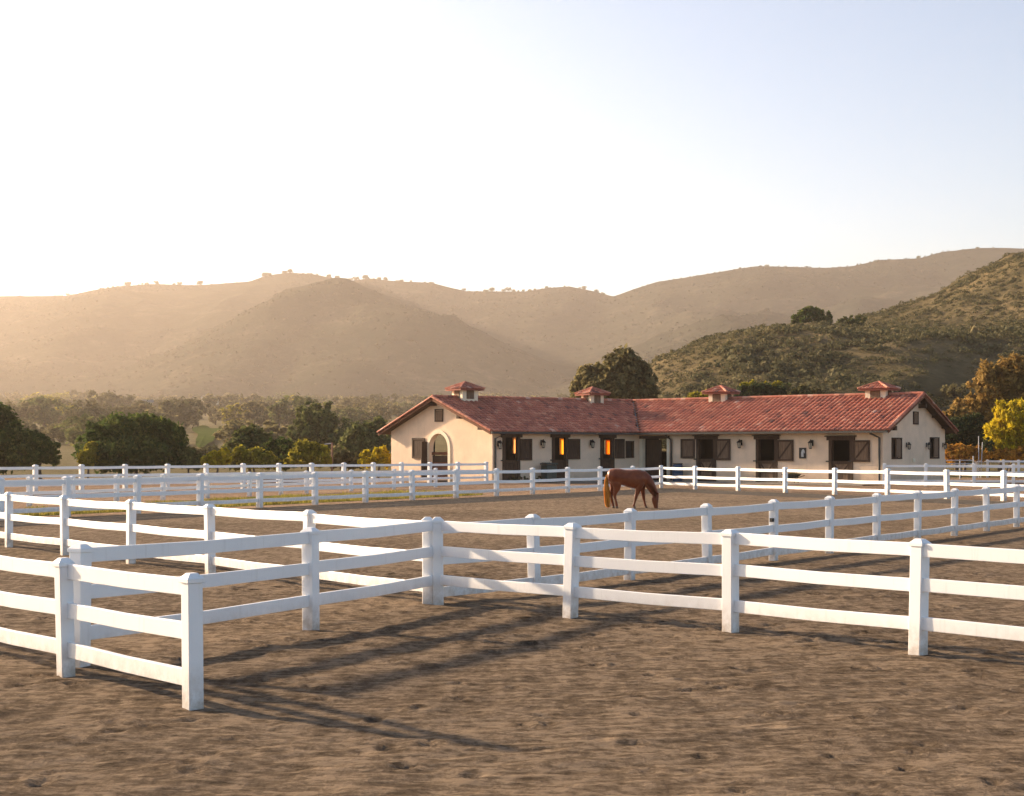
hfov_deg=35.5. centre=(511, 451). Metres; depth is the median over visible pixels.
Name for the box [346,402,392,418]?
tree
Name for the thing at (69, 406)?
tree
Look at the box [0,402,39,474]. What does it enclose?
tree
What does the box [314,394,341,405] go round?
tree
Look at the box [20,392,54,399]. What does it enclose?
tree
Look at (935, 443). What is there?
window
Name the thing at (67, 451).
ground
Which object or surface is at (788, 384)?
tree
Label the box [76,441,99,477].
bush
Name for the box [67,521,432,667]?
rail fence
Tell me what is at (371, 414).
tree
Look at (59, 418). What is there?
tree
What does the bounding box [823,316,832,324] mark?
bush
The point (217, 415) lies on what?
tree
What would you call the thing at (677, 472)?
barrel
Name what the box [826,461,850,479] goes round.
door
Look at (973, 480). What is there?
rail fence
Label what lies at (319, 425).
tree
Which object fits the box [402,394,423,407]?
tree
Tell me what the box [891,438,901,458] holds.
window
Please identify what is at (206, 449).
tree
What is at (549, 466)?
feed bin
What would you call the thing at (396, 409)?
tree
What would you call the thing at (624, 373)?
tree
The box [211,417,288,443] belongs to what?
tree
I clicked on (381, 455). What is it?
bush
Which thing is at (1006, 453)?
bush
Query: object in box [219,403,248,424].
tree
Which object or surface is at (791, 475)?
wheelbarrow
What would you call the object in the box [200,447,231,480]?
bush
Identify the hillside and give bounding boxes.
[441,252,1023,462]
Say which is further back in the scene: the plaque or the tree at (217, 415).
the tree at (217, 415)
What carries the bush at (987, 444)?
on the ground at (67, 451)
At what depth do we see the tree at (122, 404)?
862.88 m
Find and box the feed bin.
[540,462,557,482]
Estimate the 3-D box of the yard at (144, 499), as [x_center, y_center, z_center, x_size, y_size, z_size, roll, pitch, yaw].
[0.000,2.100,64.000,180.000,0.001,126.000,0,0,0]
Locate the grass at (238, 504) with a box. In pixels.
[14,489,482,515]
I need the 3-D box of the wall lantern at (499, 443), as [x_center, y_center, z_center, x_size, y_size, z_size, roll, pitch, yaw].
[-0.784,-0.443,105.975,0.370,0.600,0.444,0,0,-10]
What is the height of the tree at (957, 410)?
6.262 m
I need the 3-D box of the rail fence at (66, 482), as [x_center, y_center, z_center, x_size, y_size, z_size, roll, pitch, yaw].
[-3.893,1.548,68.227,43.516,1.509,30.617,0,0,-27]
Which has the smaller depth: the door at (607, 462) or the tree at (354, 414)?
the door at (607, 462)
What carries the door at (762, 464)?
in the stable
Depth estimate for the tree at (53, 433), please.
370.55 m
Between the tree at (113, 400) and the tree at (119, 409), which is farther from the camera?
the tree at (113, 400)
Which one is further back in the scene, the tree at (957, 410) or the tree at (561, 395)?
the tree at (561, 395)
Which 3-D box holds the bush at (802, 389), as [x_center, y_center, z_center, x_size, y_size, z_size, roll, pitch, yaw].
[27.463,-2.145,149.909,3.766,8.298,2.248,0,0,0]
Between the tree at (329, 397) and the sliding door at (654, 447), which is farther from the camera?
the tree at (329, 397)
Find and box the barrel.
[672,463,682,480]
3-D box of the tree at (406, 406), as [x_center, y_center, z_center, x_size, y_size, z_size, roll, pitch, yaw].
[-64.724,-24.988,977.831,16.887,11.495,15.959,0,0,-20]
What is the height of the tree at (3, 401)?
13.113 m
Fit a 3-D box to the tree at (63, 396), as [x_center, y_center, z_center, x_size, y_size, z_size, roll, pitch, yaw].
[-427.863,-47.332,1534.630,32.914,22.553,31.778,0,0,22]
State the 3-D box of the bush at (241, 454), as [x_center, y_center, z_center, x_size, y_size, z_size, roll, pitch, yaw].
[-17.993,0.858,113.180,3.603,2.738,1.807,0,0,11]
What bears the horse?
on the arena
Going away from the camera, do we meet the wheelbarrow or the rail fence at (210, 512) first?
the rail fence at (210, 512)
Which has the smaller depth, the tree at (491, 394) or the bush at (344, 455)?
the bush at (344, 455)
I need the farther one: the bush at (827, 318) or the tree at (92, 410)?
the tree at (92, 410)
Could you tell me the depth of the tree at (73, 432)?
349.03 m
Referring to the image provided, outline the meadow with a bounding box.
[192,425,222,447]
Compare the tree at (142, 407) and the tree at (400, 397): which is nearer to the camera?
the tree at (142, 407)
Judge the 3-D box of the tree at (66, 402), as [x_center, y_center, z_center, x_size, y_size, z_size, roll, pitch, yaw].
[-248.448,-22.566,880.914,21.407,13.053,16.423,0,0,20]
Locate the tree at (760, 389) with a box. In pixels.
[733,381,790,395]
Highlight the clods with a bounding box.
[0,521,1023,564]
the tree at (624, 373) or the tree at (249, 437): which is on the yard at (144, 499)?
the tree at (249, 437)
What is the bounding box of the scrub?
[0,249,993,399]
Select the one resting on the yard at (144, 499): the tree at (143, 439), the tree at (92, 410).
the tree at (143, 439)
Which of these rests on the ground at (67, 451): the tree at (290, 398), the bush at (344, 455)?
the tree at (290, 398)
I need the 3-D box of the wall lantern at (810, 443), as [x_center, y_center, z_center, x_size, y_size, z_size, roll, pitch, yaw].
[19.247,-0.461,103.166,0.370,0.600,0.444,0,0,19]
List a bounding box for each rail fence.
[0,462,488,490]
[0,465,1023,519]
[0,492,432,603]
[0,555,204,710]
[4,468,437,506]
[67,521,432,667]
[432,517,1023,654]
[443,484,1023,596]
[882,463,1023,486]
[975,460,1023,477]
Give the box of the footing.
[0,553,1023,795]
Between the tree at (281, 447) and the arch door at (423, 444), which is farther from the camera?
the tree at (281, 447)
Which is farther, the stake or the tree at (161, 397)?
the tree at (161, 397)
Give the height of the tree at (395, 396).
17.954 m
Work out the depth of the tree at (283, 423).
635.03 m
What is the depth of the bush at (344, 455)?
124.29 m
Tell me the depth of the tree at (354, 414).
613.73 m
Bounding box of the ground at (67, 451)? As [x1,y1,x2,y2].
[0,414,1023,477]
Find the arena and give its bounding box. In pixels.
[0,488,1023,569]
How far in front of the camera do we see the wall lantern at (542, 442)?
107.74 m
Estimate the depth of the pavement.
104.73 m
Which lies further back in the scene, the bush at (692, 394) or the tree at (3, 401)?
the tree at (3, 401)
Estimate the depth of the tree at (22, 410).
583.06 m
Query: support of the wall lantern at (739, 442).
attached to the stable
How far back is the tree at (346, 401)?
872.26 m
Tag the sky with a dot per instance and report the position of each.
(611, 147)
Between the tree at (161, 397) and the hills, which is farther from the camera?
the hills
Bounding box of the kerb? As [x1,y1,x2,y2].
[545,482,861,485]
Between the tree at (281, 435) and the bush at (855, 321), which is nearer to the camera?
the bush at (855, 321)
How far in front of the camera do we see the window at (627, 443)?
112.19 m
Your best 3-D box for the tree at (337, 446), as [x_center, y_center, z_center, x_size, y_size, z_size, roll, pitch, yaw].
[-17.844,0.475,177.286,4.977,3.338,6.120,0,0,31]
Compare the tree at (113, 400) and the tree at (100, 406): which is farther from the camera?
the tree at (113, 400)
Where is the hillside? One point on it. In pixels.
(939, 377)
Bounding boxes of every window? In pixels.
[625,441,633,457]
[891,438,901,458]
[930,437,939,458]
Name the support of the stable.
on the yard at (144, 499)
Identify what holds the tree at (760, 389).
on the ground at (67, 451)
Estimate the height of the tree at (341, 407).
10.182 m
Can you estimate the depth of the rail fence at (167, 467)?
88.19 m
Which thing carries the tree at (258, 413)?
on the ground at (67, 451)
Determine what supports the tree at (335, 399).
on the ground at (67, 451)
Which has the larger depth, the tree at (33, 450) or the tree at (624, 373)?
the tree at (624, 373)
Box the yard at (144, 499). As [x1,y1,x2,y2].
[4,478,1023,519]
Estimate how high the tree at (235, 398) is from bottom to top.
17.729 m
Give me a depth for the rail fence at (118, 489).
71.83 m
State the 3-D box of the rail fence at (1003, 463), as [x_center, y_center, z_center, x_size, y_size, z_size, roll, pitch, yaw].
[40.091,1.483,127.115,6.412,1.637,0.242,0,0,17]
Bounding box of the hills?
[0,248,1023,400]
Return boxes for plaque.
[799,448,805,457]
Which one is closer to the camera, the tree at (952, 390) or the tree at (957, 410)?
the tree at (957, 410)
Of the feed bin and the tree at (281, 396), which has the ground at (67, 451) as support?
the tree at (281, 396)
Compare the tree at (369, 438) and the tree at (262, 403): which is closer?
the tree at (369, 438)
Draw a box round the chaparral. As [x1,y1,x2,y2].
[648,251,1023,462]
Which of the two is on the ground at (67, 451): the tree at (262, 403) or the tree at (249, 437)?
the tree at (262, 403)
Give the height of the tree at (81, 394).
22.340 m
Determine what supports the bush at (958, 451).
on the yard at (144, 499)
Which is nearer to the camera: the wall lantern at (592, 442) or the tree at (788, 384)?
the wall lantern at (592, 442)
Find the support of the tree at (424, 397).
on the ground at (67, 451)
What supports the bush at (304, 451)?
on the yard at (144, 499)
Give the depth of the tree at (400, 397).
1497.27 m
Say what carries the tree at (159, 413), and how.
on the ground at (67, 451)
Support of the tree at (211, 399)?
on the ground at (67, 451)
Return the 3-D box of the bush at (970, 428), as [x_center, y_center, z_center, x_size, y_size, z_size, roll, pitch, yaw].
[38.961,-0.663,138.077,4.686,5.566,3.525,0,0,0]
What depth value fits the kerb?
102.98 m
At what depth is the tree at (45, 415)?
592.18 m
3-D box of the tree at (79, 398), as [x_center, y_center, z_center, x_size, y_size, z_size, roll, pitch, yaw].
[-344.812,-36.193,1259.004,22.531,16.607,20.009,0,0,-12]
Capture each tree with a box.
[0,391,27,402]
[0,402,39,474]
[1,399,17,406]
[4,399,40,422]
[5,429,61,478]
[18,395,69,427]
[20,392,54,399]
[21,421,43,432]
[40,409,70,423]
[41,422,77,442]
[44,394,61,401]
[51,391,72,400]
[52,399,72,410]
[53,413,105,445]
[55,403,80,412]
[61,399,113,427]
[70,390,101,398]
[71,395,86,403]
[71,410,188,476]
[87,389,140,409]
[95,405,114,416]
[96,403,113,408]
[111,406,135,416]
[119,403,177,418]
[121,403,138,410]
[134,399,181,423]
[136,398,165,408]
[141,409,167,418]
[144,395,172,399]
[157,396,210,427]
[183,394,200,399]
[190,444,219,455]
[201,393,227,413]
[206,405,219,424]
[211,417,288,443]
[212,407,231,423]
[217,393,260,408]
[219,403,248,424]
[233,400,269,425]
[243,400,271,425]
[253,398,291,409]
[261,396,276,402]
[264,408,291,425]
[266,392,318,427]
[273,392,296,398]
[274,427,292,439]
[275,395,294,409]
[285,401,357,454]
[304,395,332,402]
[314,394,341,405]
[330,405,349,426]
[330,441,355,450]
[332,396,385,407]
[334,396,374,407]
[335,405,369,424]
[336,415,390,456]
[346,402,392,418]
[354,393,398,405]
[357,408,382,421]
[360,402,403,421]
[385,394,406,402]
[394,401,413,412]
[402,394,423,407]
[421,393,443,399]
[479,392,505,395]
[556,393,568,397]
[568,343,661,398]
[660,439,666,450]
[733,381,790,395]
[771,382,791,391]
[790,305,832,323]
[916,391,949,407]
[940,383,970,397]
[942,405,975,471]
[949,352,1023,470]
[982,397,1023,476]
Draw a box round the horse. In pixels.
[604,468,658,507]
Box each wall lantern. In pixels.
[497,440,502,448]
[540,439,545,447]
[590,439,595,447]
[736,439,741,447]
[808,440,812,448]
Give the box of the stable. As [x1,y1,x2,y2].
[377,381,958,484]
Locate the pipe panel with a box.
[945,456,973,478]
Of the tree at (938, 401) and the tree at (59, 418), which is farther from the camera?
the tree at (59, 418)
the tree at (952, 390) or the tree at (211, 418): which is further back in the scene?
the tree at (211, 418)
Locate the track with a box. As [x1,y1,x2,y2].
[0,488,1008,526]
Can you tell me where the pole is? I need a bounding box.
[325,443,332,478]
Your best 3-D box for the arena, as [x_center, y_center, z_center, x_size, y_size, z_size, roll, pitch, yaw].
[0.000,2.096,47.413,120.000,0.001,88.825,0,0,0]
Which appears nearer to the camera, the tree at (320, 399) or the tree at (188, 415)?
the tree at (188, 415)
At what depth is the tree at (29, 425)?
379.72 m
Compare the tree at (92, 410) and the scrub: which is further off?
the scrub
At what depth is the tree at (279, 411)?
553.51 m
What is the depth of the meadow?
453.47 m
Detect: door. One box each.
[421,442,426,476]
[501,460,518,479]
[550,459,567,478]
[599,458,613,480]
[647,440,661,479]
[694,459,713,480]
[753,460,775,481]
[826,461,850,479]
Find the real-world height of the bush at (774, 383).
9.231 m
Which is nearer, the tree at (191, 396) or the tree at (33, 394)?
the tree at (33, 394)
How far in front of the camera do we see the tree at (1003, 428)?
130.28 m
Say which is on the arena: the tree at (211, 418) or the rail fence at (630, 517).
the rail fence at (630, 517)
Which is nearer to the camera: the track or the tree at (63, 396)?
the track
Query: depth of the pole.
117.95 m
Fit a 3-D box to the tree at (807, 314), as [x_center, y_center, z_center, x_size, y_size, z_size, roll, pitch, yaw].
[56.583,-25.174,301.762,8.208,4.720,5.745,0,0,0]
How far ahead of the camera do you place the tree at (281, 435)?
362.81 m
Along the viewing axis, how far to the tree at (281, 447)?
119.25 m
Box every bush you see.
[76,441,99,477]
[177,446,205,472]
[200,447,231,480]
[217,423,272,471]
[231,444,281,471]
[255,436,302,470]
[283,438,332,470]
[319,447,369,470]
[357,445,390,477]
[683,389,708,397]
[739,379,782,386]
[787,384,822,394]
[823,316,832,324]
[834,314,867,325]
[945,412,988,471]
[945,442,989,476]
[983,437,994,476]
[985,445,1023,470]
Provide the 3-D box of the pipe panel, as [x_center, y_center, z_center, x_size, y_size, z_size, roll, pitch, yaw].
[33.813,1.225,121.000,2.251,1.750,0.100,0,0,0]
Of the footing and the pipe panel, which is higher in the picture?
the pipe panel
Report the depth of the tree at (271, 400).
951.13 m
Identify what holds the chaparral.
on the hillside
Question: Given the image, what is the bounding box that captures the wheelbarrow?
[780,472,804,482]
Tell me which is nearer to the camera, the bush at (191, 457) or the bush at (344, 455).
the bush at (191, 457)
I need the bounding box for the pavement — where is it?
[557,481,872,484]
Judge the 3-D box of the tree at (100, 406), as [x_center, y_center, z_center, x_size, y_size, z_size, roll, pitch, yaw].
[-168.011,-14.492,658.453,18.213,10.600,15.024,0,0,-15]
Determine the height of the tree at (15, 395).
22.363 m
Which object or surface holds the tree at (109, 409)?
on the ground at (67, 451)
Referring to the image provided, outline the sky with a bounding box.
[0,0,1023,295]
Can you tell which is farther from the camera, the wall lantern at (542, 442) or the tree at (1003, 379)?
the tree at (1003, 379)
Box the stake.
[978,436,978,477]
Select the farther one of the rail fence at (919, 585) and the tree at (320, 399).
the tree at (320, 399)
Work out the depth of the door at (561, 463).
108.90 m
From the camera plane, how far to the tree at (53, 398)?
922.78 m
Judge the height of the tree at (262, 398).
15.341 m
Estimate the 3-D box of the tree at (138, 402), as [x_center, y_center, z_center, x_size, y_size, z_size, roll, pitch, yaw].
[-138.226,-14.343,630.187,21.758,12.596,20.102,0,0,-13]
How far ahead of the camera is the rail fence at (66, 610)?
13.93 m
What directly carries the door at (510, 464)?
in the stable

